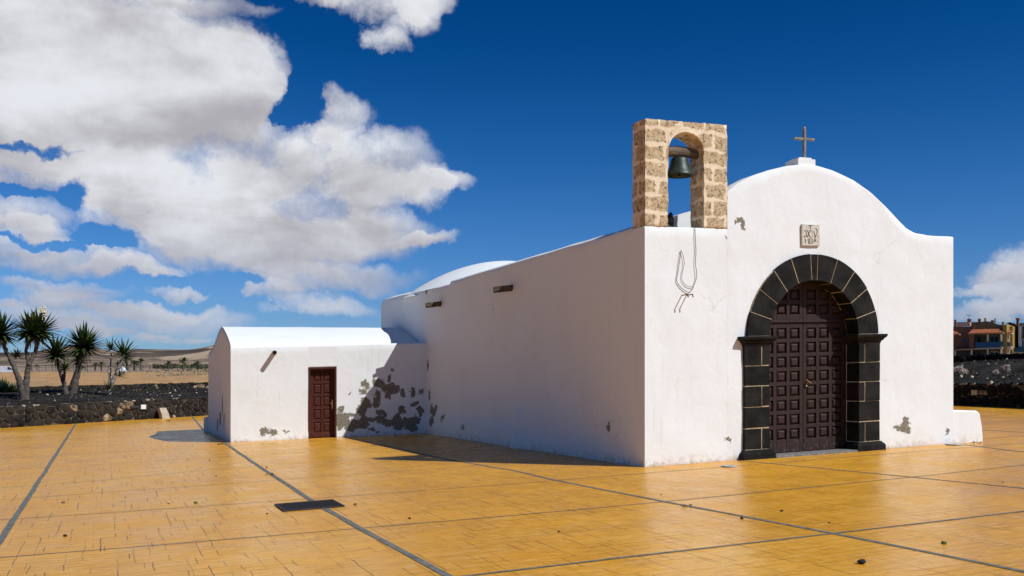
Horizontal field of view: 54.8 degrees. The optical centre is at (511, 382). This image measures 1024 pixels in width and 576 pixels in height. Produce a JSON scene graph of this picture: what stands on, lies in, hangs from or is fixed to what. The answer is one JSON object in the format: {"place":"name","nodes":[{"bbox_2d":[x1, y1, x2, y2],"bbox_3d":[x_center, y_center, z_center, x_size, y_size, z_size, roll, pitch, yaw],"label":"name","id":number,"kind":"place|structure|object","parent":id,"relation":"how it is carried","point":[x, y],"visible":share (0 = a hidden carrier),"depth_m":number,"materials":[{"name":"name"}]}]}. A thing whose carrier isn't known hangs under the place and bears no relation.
{"place":"outdoors","nodes":[
{"label":"outdoors","id":0,"kind":"place"},
{"bbox_2d":[0,367,207,386],"bbox_3d":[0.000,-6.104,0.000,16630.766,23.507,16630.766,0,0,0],"label":"ground","id":1,"kind":"structure","parent":0,"point":[43,376],"depth_m":82.05,"materials":[{"name":"beige sand"}]},
{"bbox_2d":[0,366,18,371],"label":"van","id":2,"kind":"object","parent":1,"relation":"on","point":[5,368],"visible":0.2,"depth_m":199.20,"materials":[{"name":"white metal"}]},
{"bbox_2d":[0,387,207,405],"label":"gravel bed","id":3,"kind":"object","parent":1,"relation":"on","point":[11,398],"visible":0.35,"depth_m":47.68,"materials":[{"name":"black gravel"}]},
{"bbox_2d":[0,380,15,392],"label":"agave","id":4,"kind":"object","parent":3,"relation":"on","point":[5,387],"visible":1,"depth_m":46.58,"materials":[{"name":"green plant"}]},
{"bbox_2d":[8,382,18,391],"bbox_3d":[-23.893,0.163,47.196,1.046,0.564,1.003,0,0,21],"label":"agave","id":5,"kind":"object","parent":3,"relation":"on","point":[15,387],"visible":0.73,"depth_m":47.10,"materials":[{"name":"green plant"}]},
{"bbox_2d":[0,305,64,399],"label":"yucca","id":6,"kind":"object","parent":3,"relation":"on","point":[34,327],"visible":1,"depth_m":44.21,"materials":[{"name":"green plant"}]},
{"bbox_2d":[39,333,74,393],"bbox_3d":[-22.539,-0.959,48.871,2.391,3.205,2.178,0,0,0],"label":"yucca","id":7,"kind":"object","parent":3,"relation":"on","point":[55,351],"visible":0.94,"depth_m":48.74,"materials":[{"name":"green plant"}]},
{"bbox_2d":[60,320,108,393],"bbox_3d":[-21.669,-1.248,49.709,2.404,3.788,2.923,0,0,-39],"label":"yucca","id":8,"kind":"object","parent":3,"relation":"on","point":[84,343],"visible":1,"depth_m":49.27,"materials":[{"name":"green plant"}]},
{"bbox_2d":[30,382,207,389],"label":"stone wall","id":9,"kind":"structure","parent":3,"relation":"on","point":[156,386],"depth_m":55.26,"materials":[{"name":"black stone"}]},
{"bbox_2d":[99,338,139,394],"bbox_3d":[-19.462,-0.882,48.742,2.339,3.009,2.014,0,0,0],"label":"yucca","id":10,"kind":"object","parent":3,"relation":"on","point":[123,348],"visible":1,"depth_m":48.55,"materials":[{"name":"green plant"}]},
{"bbox_2d":[119,355,133,370],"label":"date palm","id":11,"kind":"object","parent":1,"relation":"on","point":[127,359],"visible":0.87,"depth_m":299.68,"materials":[{"name":"green plant"}]},
{"bbox_2d":[52,365,205,371],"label":"wire fence","id":12,"kind":"object","parent":1,"relation":"on","point":[87,367],"visible":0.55,"depth_m":139.99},
{"bbox_2d":[129,360,138,369],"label":"date palm","id":13,"kind":"object","parent":1,"relation":"on","point":[135,362],"visible":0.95,"depth_m":299.73,"materials":[{"name":"green plant"}]},
{"bbox_2d":[135,357,146,369],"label":"date palm","id":14,"kind":"object","parent":1,"relation":"on","point":[140,360],"visible":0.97,"depth_m":299.79,"materials":[{"name":"green plant"}]},
{"bbox_2d":[162,360,172,369],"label":"date palm","id":15,"kind":"object","parent":1,"relation":"on","point":[168,362],"visible":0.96,"depth_m":299.81,"materials":[{"name":"green plant"}]},
{"bbox_2d":[145,368,207,376],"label":"dry scrub","id":16,"kind":"object","parent":1,"relation":"on","point":[192,371],"visible":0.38,"depth_m":91.72,"materials":[{"name":"beige plant"}]},
{"bbox_2d":[152,363,207,368],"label":"trees","id":17,"kind":"object","parent":1,"relation":"on","point":[158,366],"visible":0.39,"depth_m":431.91,"materials":[{"name":"green plant"}]},
{"bbox_2d":[177,357,190,369],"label":"date palm","id":18,"kind":"object","parent":1,"relation":"on","point":[183,360],"visible":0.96,"depth_m":299.83,"materials":[{"name":"green plant"}]},
{"bbox_2d":[192,360,202,369],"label":"date palm","id":19,"kind":"object","parent":1,"relation":"on","point":[196,363],"visible":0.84,"depth_m":299.80,"materials":[{"name":"green plant"}]},
{"bbox_2d":[953,318,1013,355],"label":"house","id":20,"kind":"structure","parent":1,"relation":"on","point":[979,337],"depth_m":159.58,"materials":[{"name":"concrete"}]},
{"bbox_2d":[990,335,998,341],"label":"balcony door","id":21,"kind":"structure","parent":20,"relation":"in","point":[993,338],"depth_m":159.10,"materials":[{"name":"black glass"}]},
{"bbox_2d":[990,350,998,353],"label":"window","id":22,"kind":"structure","parent":20,"relation":"in","point":[994,351],"depth_m":159.10,"materials":[{"name":"black glass"}]},
{"bbox_2d":[953,353,1023,362],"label":"stone wall","id":23,"kind":"structure","parent":1,"relation":"on","point":[969,358],"depth_m":48.63,"materials":[{"name":"black stone"}]},
{"bbox_2d":[1007,324,1017,353],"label":"house","id":24,"kind":"structure","parent":1,"relation":"on","point":[1012,333],"depth_m":158.91,"materials":[{"name":"paint"}]},
{"bbox_2d":[1006,318,1020,347],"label":"house","id":25,"kind":"structure","parent":1,"relation":"on","point":[1016,325],"depth_m":164.09,"materials":[{"name":"tile"}]},
{"bbox_2d":[1012,323,1023,353],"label":"house","id":26,"kind":"structure","parent":1,"relation":"on","point":[1020,349],"depth_m":160.06,"materials":[{"name":"white paint"}]},
{"bbox_2d":[0,345,213,367],"bbox_3d":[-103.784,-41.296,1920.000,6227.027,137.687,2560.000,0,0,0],"label":"hills","id":27,"kind":"structure","parent":0,"point":[155,356],"depth_m":1422.92,"materials":[{"name":"brown sand"}]},
{"bbox_2d":[0,405,1023,575],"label":"plaza","id":28,"kind":"structure","parent":0,"point":[472,508],"depth_m":12.22,"materials":[{"name":"tile"}]},
{"bbox_2d":[0,396,207,427],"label":"stone wall","id":29,"kind":"structure","parent":28,"relation":"on","point":[26,415],"depth_m":43.38,"materials":[{"name":"black stone"}]},
{"bbox_2d":[157,408,169,418],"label":"stone block","id":30,"kind":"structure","parent":28,"relation":"on","point":[163,413],"depth_m":45.18,"materials":[{"name":"beige stone"}]},
{"bbox_2d":[274,499,344,510],"bbox_3d":[-2.694,1.621,13.097,0.790,0.041,0.750,0,0,-22],"label":"drain grate","id":31,"kind":"object","parent":28,"relation":"on","point":[307,505],"visible":1,"depth_m":13.06,"materials":[{"name":"metal"}]},
{"bbox_2d":[204,327,426,442],"bbox_3d":[-6.417,-0.003,30.766,5.435,3.435,7.996,0,0,-22],"label":"annex","id":32,"kind":"object","parent":28,"relation":"on","point":[277,383],"visible":0.94,"depth_m":27.54,"materials":[{"name":"paint"}]},
{"bbox_2d":[310,369,333,437],"bbox_3d":[-5.284,0.568,27.459,0.655,1.907,0.114,0,0,-16],"label":"door","id":33,"kind":"structure","parent":32,"relation":"in","point":[321,381],"depth_m":27.47,"materials":[{"name":"red wood"}]},
{"bbox_2d":[381,119,982,466],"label":"church","id":34,"kind":"structure","parent":28,"relation":"on","point":[813,315],"depth_m":18.39,"materials":[{"name":"paint"}]},
{"bbox_2d":[668,212,673,226],"bbox_3d":[2.748,-2.811,18.027,0.386,0.626,0.267,0,0,-5],"label":"loudspeaker","id":35,"kind":"object","parent":34,"relation":"on","point":[670,219],"visible":0.29,"depth_m":17.96,"materials":[{"name":"black plastic"}]},
{"bbox_2d":[667,156,693,178],"bbox_3d":[2.937,-3.811,17.305,0.490,0.409,0.490,0,0,-22],"label":"bell","id":36,"kind":"object","parent":34,"relation":"hanging from","point":[679,167],"visible":0.99,"depth_m":17.17,"materials":[{"name":"grey metal"}]},
{"bbox_2d":[676,236,696,292],"bbox_3d":[3.022,-2.138,17.059,0.417,1.148,0.011,0,0,-23],"label":"cable","id":37,"kind":"object","parent":34,"relation":"hanging from","point":[695,266],"visible":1,"depth_m":17.12,"materials":[{"name":"white plastic"}]},
{"bbox_2d":[769,323,802,452],"bbox_3d":[4.934,0.091,18.230,1.028,2.430,0.068,0,0,-22],"label":"door","id":38,"kind":"structure","parent":34,"relation":"in","point":[786,352],"depth_m":18.27,"materials":[{"name":"brown wood"}]},
{"bbox_2d":[803,322,845,450],"bbox_3d":[5.898,0.056,18.588,1.014,2.429,0.139,0,0,-22],"label":"door","id":39,"kind":"structure","parent":34,"relation":"in","point":[824,347],"depth_m":18.59,"materials":[{"name":"brown wood"}]},
{"bbox_2d":[721,465,736,466],"bbox_3d":[3.613,1.381,16.422,0.260,0.014,0.260,0,0,-22],"label":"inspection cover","id":40,"kind":"object","parent":28,"relation":"in","point":[728,465],"visible":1,"depth_m":16.39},
{"bbox_2d":[857,559,865,563],"bbox_3d":[2.937,1.501,8.293,0.083,0.041,0.082,0,0,-11],"label":"pebble","id":41,"kind":"object","parent":28,"relation":"on","point":[861,561],"visible":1,"depth_m":8.27,"materials":[{"name":"black stone"}]},
{"bbox_2d":[946,443,963,444],"bbox_3d":[8.597,1.188,19.162,0.340,0.014,0.340,0,0,-22],"label":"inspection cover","id":42,"kind":"object","parent":28,"relation":"on","point":[953,444],"visible":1,"depth_m":19.09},
{"bbox_2d":[953,382,1023,407],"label":"stone wall","id":43,"kind":"structure","parent":28,"relation":"on","point":[1010,395],"depth_m":33.00,"materials":[{"name":"black stone"}]},
{"bbox_2d":[0,0,1023,352],"label":"sky","id":44,"kind":"structure","parent":0,"point":[174,173],"materials":[{"name":"blue"}]},
{"bbox_2d":[953,358,1023,383],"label":"gravel bed","id":45,"kind":"object","parent":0,"point":[977,367],"visible":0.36,"depth_m":38.28,"materials":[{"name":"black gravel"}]},
{"bbox_2d":[953,365,968,374],"bbox_3d":[17.666,-0.520,38.888,0.646,0.412,0.555,0,0,-34],"label":"dry plant","id":46,"kind":"object","parent":45,"relation":"on","point":[959,369],"visible":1,"depth_m":38.83,"materials":[{"name":"beige plant"}]},
{"bbox_2d":[1000,364,1010,372],"bbox_3d":[18.438,-0.537,36.789,0.344,0.365,0.340,0,0,0],"label":"dry plant","id":47,"kind":"object","parent":45,"relation":"on","point":[1005,367],"visible":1,"depth_m":36.77,"materials":[{"name":"beige plant"}]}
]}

